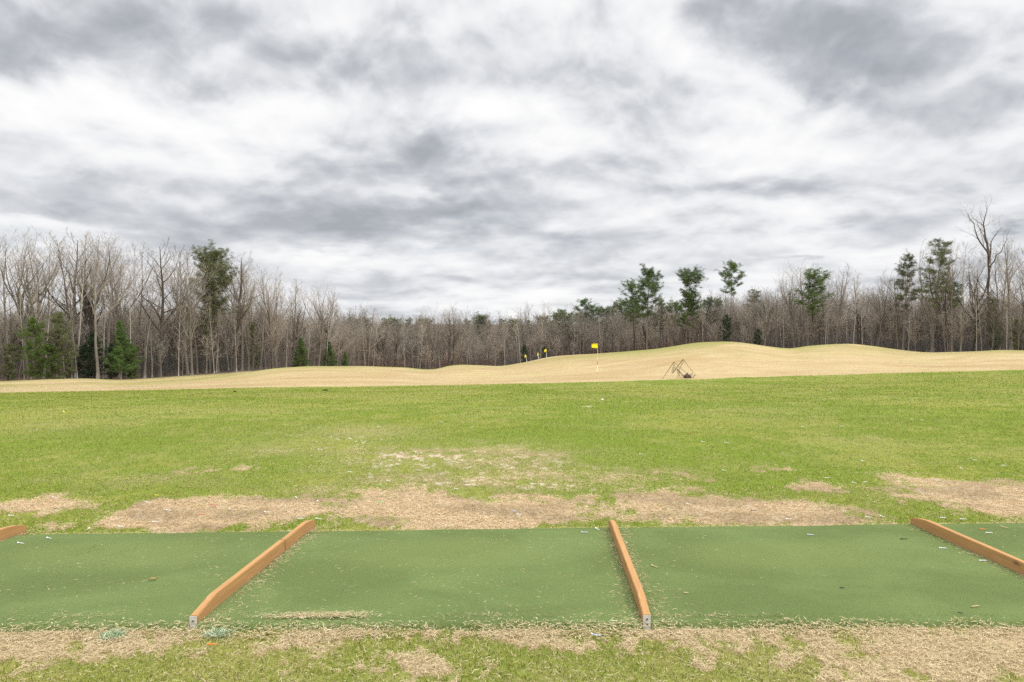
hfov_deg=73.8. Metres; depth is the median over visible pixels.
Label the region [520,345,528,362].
cedar tree
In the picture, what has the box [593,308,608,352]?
bare tree
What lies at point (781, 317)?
bare tree
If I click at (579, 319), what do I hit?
bare tree
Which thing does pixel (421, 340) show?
bare tree
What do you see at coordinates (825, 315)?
bare tree
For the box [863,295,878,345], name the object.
bare tree
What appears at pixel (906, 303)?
bare tree
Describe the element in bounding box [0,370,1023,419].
distant lawn grass
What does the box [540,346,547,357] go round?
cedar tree
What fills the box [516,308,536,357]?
bare tree
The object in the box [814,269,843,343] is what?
bare tree
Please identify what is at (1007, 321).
bare tree
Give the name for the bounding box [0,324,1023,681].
ground
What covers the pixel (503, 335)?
bare tree
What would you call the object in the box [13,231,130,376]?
bare tree
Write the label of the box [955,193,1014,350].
bare tree
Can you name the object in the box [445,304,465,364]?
bare tree
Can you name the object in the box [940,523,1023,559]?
hitting mat
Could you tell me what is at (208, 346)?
bare tree
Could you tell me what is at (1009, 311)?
bare tree
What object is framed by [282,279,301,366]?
bare tree
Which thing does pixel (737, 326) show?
woods
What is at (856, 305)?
bare tree
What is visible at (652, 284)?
pine tree
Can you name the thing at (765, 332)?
bare tree
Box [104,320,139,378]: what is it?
young pine
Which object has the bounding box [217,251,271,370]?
bare tree
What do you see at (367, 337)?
bare tree
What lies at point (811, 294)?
pine tree
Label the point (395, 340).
bare tree
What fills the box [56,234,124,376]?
bare tree
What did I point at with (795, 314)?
bare tree
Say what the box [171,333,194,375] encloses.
bare tree
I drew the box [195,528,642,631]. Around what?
hitting mat
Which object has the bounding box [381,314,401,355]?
pine tree
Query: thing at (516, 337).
bare tree
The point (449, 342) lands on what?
bare tree
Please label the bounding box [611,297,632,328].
pine tree
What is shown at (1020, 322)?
bare tree
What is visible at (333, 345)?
bare tree
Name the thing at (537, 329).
bare tree
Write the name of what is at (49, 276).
bare tree
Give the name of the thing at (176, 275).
bare tree
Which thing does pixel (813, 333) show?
bare tree
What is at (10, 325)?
bare tree
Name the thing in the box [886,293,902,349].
bare tree
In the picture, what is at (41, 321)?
bare tree
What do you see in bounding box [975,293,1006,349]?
bare tree
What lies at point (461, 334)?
bare tree
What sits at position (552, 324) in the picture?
pine tree
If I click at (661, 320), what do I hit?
bare tree
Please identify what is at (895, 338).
bare tree
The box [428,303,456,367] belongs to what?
bare tree
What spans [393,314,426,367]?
bare tree
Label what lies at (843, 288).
bare tree
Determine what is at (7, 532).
divider board
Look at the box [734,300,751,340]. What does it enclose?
bare tree
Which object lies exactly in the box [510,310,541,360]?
bare tree
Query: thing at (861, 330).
bare tree
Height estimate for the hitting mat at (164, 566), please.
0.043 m
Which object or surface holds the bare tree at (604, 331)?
on the ground at (886, 360)
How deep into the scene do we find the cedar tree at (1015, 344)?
126.88 m
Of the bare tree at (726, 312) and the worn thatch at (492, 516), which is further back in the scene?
the bare tree at (726, 312)
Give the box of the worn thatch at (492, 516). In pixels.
[0,447,1023,534]
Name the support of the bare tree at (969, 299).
on the ground at (886, 360)
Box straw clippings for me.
[0,521,1023,643]
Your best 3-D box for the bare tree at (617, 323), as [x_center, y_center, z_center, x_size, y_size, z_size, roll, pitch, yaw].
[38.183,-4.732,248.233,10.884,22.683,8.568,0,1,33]
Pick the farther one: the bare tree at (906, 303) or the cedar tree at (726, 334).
the cedar tree at (726, 334)
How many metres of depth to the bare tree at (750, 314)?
194.37 m
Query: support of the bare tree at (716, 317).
on the ground at (886, 360)
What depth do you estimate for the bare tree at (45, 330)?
105.11 m
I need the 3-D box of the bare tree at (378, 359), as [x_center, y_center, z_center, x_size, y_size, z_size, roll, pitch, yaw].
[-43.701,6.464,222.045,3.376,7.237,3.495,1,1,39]
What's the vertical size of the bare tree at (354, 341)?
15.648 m
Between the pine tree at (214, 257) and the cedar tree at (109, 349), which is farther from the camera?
the pine tree at (214, 257)
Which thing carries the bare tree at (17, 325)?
on the ground at (886, 360)
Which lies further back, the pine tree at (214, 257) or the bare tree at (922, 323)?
the bare tree at (922, 323)
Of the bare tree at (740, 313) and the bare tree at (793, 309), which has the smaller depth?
the bare tree at (793, 309)
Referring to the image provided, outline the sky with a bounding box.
[0,0,1023,324]
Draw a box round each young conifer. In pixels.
[291,338,310,366]
[320,341,337,365]
[340,352,348,365]
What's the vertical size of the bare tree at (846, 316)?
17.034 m
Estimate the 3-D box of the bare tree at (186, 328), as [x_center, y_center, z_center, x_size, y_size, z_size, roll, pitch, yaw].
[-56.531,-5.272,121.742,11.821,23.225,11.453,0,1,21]
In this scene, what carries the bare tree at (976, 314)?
on the ground at (886, 360)
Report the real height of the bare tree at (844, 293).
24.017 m
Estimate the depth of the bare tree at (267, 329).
144.70 m
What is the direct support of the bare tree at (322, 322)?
on the ground at (886, 360)
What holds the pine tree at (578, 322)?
on the ground at (886, 360)
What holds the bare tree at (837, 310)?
on the ground at (886, 360)
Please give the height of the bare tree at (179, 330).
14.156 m
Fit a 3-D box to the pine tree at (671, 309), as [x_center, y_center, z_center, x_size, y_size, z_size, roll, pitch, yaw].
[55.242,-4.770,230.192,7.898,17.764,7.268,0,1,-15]
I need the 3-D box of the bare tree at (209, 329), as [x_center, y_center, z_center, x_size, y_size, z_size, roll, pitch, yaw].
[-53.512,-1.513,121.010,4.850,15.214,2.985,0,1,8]
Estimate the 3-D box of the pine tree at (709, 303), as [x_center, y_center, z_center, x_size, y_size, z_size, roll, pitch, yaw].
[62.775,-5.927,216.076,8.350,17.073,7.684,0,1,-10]
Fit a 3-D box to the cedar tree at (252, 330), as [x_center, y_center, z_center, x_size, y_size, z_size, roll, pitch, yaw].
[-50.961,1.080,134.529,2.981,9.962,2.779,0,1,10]
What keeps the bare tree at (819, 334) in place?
on the ground at (886, 360)
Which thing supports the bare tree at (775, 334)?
on the ground at (886, 360)
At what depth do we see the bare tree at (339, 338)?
182.61 m
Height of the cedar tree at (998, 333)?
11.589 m
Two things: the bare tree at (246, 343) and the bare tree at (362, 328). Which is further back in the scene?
the bare tree at (362, 328)
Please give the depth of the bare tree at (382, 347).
233.02 m
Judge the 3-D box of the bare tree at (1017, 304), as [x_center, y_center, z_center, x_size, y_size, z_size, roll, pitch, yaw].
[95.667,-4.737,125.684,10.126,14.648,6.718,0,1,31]
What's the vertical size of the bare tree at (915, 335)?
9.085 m
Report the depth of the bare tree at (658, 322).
228.66 m
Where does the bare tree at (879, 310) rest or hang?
on the ground at (886, 360)
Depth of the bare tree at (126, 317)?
112.71 m
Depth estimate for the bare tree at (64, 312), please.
128.11 m
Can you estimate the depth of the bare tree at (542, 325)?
268.56 m
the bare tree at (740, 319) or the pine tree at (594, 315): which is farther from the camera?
the pine tree at (594, 315)
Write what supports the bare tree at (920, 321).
on the ground at (886, 360)
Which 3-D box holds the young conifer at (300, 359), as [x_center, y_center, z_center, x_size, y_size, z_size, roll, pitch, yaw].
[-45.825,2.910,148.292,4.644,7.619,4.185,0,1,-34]
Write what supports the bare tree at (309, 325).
on the ground at (886, 360)
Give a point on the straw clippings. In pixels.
(299, 614)
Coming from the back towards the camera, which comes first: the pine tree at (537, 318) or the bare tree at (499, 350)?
the pine tree at (537, 318)
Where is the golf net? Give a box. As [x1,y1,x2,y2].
[662,359,694,378]
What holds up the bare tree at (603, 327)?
on the ground at (886, 360)
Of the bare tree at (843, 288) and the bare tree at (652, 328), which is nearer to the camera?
the bare tree at (843, 288)
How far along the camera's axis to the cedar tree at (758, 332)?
189.64 m
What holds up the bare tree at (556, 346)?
on the ground at (886, 360)
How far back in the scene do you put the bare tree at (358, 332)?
202.16 m
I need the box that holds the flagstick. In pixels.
[592,344,597,369]
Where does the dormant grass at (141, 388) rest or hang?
on the ground at (886, 360)
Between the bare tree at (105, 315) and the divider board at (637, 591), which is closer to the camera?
the divider board at (637, 591)
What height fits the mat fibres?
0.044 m
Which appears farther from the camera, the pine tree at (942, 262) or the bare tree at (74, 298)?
the pine tree at (942, 262)
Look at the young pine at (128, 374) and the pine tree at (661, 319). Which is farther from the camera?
the pine tree at (661, 319)
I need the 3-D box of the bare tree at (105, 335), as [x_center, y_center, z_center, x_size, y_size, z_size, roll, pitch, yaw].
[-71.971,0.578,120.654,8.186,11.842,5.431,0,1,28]
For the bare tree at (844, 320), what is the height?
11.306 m
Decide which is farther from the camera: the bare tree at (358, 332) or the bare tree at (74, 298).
the bare tree at (358, 332)
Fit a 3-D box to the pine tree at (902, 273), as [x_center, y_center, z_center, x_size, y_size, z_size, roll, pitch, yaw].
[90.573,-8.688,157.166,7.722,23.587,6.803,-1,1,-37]
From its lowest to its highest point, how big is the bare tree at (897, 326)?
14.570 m
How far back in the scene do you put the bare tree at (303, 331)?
155.67 m
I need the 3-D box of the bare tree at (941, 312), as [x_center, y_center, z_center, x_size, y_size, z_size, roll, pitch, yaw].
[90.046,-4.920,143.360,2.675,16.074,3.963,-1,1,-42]
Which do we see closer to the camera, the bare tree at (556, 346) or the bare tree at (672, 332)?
the bare tree at (672, 332)
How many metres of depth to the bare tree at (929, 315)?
147.33 m
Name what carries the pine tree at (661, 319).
on the ground at (886, 360)
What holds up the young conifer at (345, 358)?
on the ground at (886, 360)
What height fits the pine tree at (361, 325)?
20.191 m
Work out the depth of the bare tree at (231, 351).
125.65 m
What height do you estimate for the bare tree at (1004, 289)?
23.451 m
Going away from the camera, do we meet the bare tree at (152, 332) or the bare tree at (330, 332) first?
the bare tree at (152, 332)
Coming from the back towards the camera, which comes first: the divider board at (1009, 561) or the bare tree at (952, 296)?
the bare tree at (952, 296)
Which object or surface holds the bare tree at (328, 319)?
on the ground at (886, 360)
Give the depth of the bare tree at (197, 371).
122.35 m
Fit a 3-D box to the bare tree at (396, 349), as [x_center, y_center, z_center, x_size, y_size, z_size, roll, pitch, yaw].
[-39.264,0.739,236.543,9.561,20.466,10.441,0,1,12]
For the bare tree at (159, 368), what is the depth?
115.02 m
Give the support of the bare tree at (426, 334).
on the ground at (886, 360)
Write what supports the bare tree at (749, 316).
on the ground at (886, 360)
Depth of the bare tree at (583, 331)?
264.40 m
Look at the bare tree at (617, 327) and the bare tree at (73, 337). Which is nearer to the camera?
the bare tree at (73, 337)
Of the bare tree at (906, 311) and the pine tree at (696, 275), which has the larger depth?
the pine tree at (696, 275)
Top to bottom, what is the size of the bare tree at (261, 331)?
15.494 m
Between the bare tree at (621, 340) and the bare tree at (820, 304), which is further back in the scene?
the bare tree at (621, 340)
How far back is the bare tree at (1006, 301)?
128.11 m
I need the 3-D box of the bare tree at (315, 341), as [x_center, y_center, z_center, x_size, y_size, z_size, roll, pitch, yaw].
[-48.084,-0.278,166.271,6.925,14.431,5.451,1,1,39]
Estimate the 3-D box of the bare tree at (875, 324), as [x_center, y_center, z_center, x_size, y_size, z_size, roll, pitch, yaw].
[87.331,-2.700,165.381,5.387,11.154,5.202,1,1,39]
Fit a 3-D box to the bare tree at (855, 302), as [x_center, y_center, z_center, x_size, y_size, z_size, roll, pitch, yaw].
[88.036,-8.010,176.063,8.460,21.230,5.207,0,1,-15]
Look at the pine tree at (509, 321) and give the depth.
324.95 m
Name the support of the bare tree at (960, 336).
on the ground at (886, 360)
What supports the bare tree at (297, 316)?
on the ground at (886, 360)
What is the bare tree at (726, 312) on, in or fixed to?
on the ground at (886, 360)
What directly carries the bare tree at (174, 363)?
on the ground at (886, 360)
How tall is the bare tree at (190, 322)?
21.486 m
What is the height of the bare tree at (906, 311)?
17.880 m
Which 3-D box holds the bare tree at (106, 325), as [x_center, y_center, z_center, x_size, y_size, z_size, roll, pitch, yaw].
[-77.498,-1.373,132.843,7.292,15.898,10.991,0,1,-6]
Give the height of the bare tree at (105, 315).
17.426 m
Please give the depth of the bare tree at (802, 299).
185.97 m
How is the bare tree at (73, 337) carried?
on the ground at (886, 360)
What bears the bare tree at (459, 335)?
on the ground at (886, 360)
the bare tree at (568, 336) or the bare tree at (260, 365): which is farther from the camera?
the bare tree at (568, 336)
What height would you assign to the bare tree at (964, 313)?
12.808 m
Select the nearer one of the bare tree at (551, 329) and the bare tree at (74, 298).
the bare tree at (74, 298)
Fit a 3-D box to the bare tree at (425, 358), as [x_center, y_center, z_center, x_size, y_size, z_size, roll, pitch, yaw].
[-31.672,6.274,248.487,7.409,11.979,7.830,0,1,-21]
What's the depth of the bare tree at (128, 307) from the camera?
110.65 m
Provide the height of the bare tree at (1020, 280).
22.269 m
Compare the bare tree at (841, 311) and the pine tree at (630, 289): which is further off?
the pine tree at (630, 289)
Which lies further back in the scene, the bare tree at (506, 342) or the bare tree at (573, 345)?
the bare tree at (506, 342)
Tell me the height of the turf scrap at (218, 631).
0.049 m
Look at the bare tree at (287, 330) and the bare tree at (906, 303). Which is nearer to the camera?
the bare tree at (287, 330)
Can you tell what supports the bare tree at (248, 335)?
on the ground at (886, 360)
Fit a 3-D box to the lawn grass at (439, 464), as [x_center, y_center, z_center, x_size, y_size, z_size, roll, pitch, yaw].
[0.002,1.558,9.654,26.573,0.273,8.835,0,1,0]
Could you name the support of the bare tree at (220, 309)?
on the ground at (886, 360)
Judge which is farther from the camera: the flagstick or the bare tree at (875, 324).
the bare tree at (875, 324)
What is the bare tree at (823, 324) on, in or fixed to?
on the ground at (886, 360)
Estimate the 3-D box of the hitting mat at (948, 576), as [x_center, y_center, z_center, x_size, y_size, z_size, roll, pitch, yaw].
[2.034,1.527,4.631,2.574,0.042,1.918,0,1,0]
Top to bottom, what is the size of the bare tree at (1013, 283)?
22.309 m
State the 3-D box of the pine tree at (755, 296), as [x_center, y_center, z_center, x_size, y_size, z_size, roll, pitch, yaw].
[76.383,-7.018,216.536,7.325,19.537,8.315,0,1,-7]
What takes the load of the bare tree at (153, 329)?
on the ground at (886, 360)
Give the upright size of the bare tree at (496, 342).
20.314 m
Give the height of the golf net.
1.441 m
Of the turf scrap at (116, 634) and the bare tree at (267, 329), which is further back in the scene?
the bare tree at (267, 329)
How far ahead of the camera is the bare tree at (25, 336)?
110.34 m
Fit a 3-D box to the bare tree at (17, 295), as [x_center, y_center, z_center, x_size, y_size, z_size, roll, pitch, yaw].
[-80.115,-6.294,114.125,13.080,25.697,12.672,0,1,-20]
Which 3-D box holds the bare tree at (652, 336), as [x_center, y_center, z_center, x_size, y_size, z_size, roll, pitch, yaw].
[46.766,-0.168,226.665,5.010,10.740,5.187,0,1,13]
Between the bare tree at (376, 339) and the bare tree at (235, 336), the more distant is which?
the bare tree at (376, 339)
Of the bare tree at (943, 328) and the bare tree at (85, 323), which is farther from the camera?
the bare tree at (943, 328)
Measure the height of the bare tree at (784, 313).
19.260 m
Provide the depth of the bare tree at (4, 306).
110.02 m
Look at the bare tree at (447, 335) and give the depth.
270.27 m
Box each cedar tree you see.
[0,343,22,380]
[13,316,51,379]
[37,343,68,378]
[44,311,78,378]
[73,343,94,377]
[80,332,106,377]
[100,342,119,378]
[245,322,261,369]
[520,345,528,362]
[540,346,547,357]
[719,314,733,341]
[751,329,763,344]
[983,297,1005,349]
[1008,318,1023,349]
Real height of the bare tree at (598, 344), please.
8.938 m
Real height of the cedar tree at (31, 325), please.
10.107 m
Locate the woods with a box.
[0,282,1023,376]
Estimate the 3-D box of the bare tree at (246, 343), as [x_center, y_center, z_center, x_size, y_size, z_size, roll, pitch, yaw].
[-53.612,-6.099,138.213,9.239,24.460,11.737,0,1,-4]
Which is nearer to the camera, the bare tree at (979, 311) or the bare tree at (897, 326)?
the bare tree at (979, 311)
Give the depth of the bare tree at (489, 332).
278.52 m
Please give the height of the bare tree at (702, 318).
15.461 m
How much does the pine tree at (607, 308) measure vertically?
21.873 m
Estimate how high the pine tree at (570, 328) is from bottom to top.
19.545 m
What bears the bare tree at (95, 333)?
on the ground at (886, 360)
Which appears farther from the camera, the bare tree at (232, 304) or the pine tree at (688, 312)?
the pine tree at (688, 312)
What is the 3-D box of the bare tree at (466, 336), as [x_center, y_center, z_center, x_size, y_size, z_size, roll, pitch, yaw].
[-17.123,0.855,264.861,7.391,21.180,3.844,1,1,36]
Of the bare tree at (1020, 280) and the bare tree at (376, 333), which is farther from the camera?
the bare tree at (376, 333)
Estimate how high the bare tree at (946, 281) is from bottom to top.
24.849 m
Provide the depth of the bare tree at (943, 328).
138.72 m
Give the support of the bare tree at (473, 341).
on the ground at (886, 360)
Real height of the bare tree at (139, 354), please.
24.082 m
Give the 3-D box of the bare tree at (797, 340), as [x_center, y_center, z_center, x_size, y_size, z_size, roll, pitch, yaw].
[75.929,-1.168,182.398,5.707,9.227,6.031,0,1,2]
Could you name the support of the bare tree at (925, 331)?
on the ground at (886, 360)
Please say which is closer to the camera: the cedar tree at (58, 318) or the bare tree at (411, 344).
the cedar tree at (58, 318)
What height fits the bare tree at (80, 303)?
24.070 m
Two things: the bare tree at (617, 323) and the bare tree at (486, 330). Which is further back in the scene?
the bare tree at (486, 330)
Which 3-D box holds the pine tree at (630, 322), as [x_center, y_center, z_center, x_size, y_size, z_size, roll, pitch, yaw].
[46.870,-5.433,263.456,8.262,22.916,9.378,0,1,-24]
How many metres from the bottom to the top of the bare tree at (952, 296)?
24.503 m
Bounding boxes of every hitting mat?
[0,531,290,631]
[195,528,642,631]
[619,524,1023,629]
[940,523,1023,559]
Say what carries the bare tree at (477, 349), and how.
on the ground at (886, 360)
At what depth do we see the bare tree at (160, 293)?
126.19 m
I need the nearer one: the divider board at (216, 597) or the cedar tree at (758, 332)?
the divider board at (216, 597)
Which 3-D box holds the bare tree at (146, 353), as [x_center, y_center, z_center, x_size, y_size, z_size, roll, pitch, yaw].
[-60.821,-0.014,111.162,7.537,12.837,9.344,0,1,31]
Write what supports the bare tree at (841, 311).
on the ground at (886, 360)
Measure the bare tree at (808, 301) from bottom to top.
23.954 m
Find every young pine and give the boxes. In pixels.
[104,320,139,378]
[122,343,146,378]
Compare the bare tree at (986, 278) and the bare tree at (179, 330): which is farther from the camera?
the bare tree at (986, 278)
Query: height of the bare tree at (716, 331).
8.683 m
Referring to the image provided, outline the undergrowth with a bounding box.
[0,325,1023,378]
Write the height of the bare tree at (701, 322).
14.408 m
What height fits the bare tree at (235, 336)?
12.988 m
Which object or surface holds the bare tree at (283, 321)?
on the ground at (886, 360)
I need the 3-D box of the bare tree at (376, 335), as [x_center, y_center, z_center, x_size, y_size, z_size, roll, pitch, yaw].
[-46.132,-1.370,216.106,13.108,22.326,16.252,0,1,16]
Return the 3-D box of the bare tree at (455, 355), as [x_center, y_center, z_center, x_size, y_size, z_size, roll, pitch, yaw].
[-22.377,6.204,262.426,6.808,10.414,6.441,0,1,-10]
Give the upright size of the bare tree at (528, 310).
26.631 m
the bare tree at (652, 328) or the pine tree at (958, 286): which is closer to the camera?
the pine tree at (958, 286)
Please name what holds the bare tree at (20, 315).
on the ground at (886, 360)
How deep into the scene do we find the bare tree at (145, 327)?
116.49 m
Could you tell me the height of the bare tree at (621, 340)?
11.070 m
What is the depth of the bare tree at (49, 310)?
110.63 m
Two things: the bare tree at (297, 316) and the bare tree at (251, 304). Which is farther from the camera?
the bare tree at (297, 316)
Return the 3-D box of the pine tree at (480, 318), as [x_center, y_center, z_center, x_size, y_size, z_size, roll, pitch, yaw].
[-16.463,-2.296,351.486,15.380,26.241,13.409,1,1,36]
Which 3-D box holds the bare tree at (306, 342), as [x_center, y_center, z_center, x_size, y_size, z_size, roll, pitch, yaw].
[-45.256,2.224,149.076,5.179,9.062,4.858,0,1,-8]
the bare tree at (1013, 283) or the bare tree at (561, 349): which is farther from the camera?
the bare tree at (561, 349)
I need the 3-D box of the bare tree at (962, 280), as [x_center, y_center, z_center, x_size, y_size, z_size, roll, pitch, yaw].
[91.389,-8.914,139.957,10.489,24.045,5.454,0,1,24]
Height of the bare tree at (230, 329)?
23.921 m
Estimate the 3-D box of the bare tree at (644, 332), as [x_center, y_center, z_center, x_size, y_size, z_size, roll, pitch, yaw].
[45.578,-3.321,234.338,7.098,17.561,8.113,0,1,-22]
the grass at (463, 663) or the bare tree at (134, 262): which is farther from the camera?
the bare tree at (134, 262)
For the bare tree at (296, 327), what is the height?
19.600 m
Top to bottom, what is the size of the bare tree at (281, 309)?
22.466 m
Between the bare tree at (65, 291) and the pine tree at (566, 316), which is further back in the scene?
the pine tree at (566, 316)
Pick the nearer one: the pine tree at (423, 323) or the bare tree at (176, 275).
the bare tree at (176, 275)
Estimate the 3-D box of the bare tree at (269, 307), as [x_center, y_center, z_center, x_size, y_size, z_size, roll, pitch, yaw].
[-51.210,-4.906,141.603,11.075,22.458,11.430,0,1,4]
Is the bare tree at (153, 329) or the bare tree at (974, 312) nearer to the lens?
the bare tree at (153, 329)
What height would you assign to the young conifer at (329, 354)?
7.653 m
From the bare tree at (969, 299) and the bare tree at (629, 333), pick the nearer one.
the bare tree at (969, 299)
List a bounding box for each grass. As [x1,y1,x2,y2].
[0,341,1023,391]
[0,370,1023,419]
[0,414,1023,534]
[0,624,1023,681]
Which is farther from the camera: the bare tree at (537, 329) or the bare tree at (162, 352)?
the bare tree at (537, 329)
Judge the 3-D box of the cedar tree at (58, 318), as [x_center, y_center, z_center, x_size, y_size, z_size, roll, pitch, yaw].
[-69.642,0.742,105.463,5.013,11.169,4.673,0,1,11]
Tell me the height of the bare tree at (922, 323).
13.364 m
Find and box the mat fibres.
[0,525,1023,632]
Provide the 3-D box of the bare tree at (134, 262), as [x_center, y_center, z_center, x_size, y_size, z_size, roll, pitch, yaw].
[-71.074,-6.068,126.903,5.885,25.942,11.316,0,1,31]
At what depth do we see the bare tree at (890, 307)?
168.50 m
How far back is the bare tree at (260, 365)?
139.39 m
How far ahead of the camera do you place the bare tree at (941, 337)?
151.53 m
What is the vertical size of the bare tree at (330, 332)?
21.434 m
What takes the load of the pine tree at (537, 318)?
on the ground at (886, 360)
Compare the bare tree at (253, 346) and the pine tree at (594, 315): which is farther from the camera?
the pine tree at (594, 315)
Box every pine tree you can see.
[187,239,239,371]
[195,285,218,372]
[355,314,374,340]
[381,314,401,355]
[408,315,435,341]
[472,312,495,347]
[504,317,527,340]
[535,314,551,338]
[546,313,559,335]
[550,309,574,334]
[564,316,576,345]
[573,297,595,353]
[573,311,586,349]
[584,306,598,333]
[592,306,615,350]
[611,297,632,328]
[617,278,645,350]
[623,300,640,349]
[626,263,664,349]
[652,301,667,347]
[665,289,707,343]
[665,302,681,341]
[675,264,708,342]
[700,297,723,335]
[714,261,747,341]
[742,289,761,340]
[792,268,835,344]
[889,253,919,349]
[911,237,959,351]
[943,281,964,351]
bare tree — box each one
[0,226,73,377]
[0,231,72,374]
[0,233,44,372]
[0,238,16,297]
[0,281,34,378]
[0,309,10,343]
[7,279,30,379]
[9,310,26,376]
[13,226,73,369]
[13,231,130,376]
[17,236,73,377]
[18,300,34,378]
[23,283,49,378]
[30,227,109,375]
[32,237,61,373]
[35,311,78,376]
[35,319,84,378]
[45,233,130,370]
[47,289,103,365]
[53,234,107,377]
[54,230,117,365]
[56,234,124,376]
[57,257,82,378]
[64,304,90,376]
[65,302,82,377]
[67,231,155,378]
[72,237,137,377]
[82,240,167,372]
[85,314,112,375]
[88,237,159,376]
[89,236,148,376]
[96,277,112,378]
[96,294,115,354]
[101,298,140,378]
[103,242,158,370]
[108,271,144,378]
[116,306,167,377]
[121,240,182,376]
[122,238,202,376]
[126,285,176,376]
[138,305,168,375]
[140,268,160,377]
[141,247,199,353]
[143,247,208,374]
[145,250,173,364]
[147,336,170,377]
[149,253,213,374]
[155,249,226,374]
[164,297,189,375]
[164,316,188,375]
[166,302,195,373]
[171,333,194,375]
[177,250,202,373]
[190,269,231,372]
[195,331,226,371]
[197,299,230,371]
[199,294,219,372]
[204,303,227,372]
[216,252,261,369]
[216,255,251,367]
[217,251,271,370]
[220,324,242,371]
[221,259,243,369]
[226,304,245,371]
[228,253,260,368]
[231,259,271,368]
[233,265,280,368]
[237,264,291,368]
[239,323,266,369]
[241,303,254,370]
[252,296,269,368]
[254,297,277,367]
[261,316,293,367]
[267,266,306,367]
[274,280,292,366]
[276,299,296,365]
[277,281,324,363]
[279,285,313,364]
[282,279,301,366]
[291,315,311,361]
[295,332,313,364]
[298,283,340,365]
[301,299,318,359]
[306,311,325,364]
[307,289,355,363]
[308,284,348,365]
[311,317,353,365]
[320,300,334,365]
[322,332,344,361]
[342,339,355,360]
[347,318,365,365]
[348,308,391,365]
[352,305,374,360]
[355,302,387,365]
[355,318,362,358]
[370,308,380,365]
[371,314,386,364]
[372,310,395,366]
[373,352,381,364]
[387,314,408,366]
[388,324,404,361]
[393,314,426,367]
[395,315,407,363]
[399,320,434,367]
[415,309,440,368]
[416,344,434,368]
[418,317,425,364]
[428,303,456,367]
[436,309,466,365]
[441,315,462,365]
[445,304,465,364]
[447,345,460,364]
[452,307,464,364]
[456,309,477,364]
[456,312,464,364]
[462,320,473,363]
[470,319,476,363]
[473,313,505,361]
[474,320,507,365]
[475,342,488,361]
[482,310,501,358]
[491,343,502,361]
[497,324,514,364]
[499,318,507,362]
[508,300,545,360]
[510,309,524,362]
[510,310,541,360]
[511,320,519,358]
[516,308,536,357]
[526,310,548,355]
[531,320,550,357]
[536,304,551,356]
[540,310,559,356]
[546,312,574,355]
[549,334,562,354]
[561,317,577,354]
[565,312,587,354]
[568,340,577,352]
[573,310,590,352]
[588,337,604,349]
[589,316,614,351]
[590,312,616,352]
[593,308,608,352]
[604,301,627,351]
[609,310,626,351]
[614,331,632,348]
[623,318,638,350]
[636,316,650,349]
[646,303,671,346]
[646,324,658,346]
[648,312,660,347]
[659,303,667,344]
[662,310,677,346]
[664,318,682,345]
[683,307,717,341]
[685,319,698,342]
[698,302,707,333]
[709,299,723,340]
[709,322,724,341]
[716,299,732,340]
[732,296,748,342]
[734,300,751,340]
[735,325,748,342]
[737,291,755,343]
[746,292,752,343]
[750,287,768,344]
[755,316,773,343]
[757,287,778,345]
[765,281,794,346]
[769,293,787,346]
[772,261,821,347]
[777,283,792,333]
[784,320,809,347]
[787,290,804,346]
[788,263,841,345]
[789,258,818,345]
[797,315,827,345]
[810,300,831,344]
[812,264,843,344]
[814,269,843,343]
[815,273,851,343]
[819,269,843,344]
[819,290,833,344]
[828,266,871,343]
[828,307,852,343]
[831,261,852,338]
[831,274,883,343]
[836,282,847,343]
[840,293,850,339]
[844,290,874,344]
[847,274,866,342]
[852,287,871,344]
[854,276,903,347]
[861,307,882,345]
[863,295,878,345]
[866,276,894,346]
[868,292,890,340]
[873,252,916,350]
[873,272,919,348]
[877,269,904,347]
[880,294,907,349]
[881,318,906,348]
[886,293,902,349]
[900,278,923,350]
[903,239,941,351]
[903,256,960,351]
[903,316,931,351]
[905,285,924,349]
[910,301,927,349]
[911,247,970,351]
[914,247,971,350]
[919,295,948,351]
[931,308,966,351]
[932,281,950,351]
[933,241,984,350]
[939,237,987,351]
[948,241,1001,350]
[949,316,980,351]
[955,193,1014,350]
[955,292,970,350]
[957,271,981,350]
[959,240,1023,349]
[961,280,985,344]
[963,285,993,350]
[965,270,994,350]
[968,243,1023,349]
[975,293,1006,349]
[980,241,1018,349]
[993,264,1021,349]
[998,244,1023,349]
[999,303,1022,341]
[1001,278,1023,349]
[1004,308,1023,349]
[1009,244,1023,335]
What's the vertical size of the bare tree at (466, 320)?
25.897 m
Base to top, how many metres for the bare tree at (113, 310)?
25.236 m
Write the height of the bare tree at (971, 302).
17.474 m
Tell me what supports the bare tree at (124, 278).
on the ground at (886, 360)
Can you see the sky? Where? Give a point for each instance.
(405, 158)
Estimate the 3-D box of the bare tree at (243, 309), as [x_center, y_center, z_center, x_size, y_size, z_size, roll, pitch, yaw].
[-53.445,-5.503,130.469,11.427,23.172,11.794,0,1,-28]
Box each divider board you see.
[0,525,26,540]
[189,520,314,628]
[608,520,650,629]
[910,518,1023,574]
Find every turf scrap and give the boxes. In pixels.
[95,625,130,639]
[199,625,239,638]
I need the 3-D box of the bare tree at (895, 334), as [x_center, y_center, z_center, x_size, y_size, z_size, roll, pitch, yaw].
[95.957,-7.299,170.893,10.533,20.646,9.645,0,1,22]
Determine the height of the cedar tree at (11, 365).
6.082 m
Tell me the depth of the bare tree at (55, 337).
112.10 m
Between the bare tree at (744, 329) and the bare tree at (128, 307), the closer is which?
the bare tree at (128, 307)
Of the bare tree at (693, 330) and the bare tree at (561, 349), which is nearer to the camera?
the bare tree at (693, 330)
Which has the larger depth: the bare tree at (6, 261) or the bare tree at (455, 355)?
the bare tree at (455, 355)
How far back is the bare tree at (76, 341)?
111.22 m

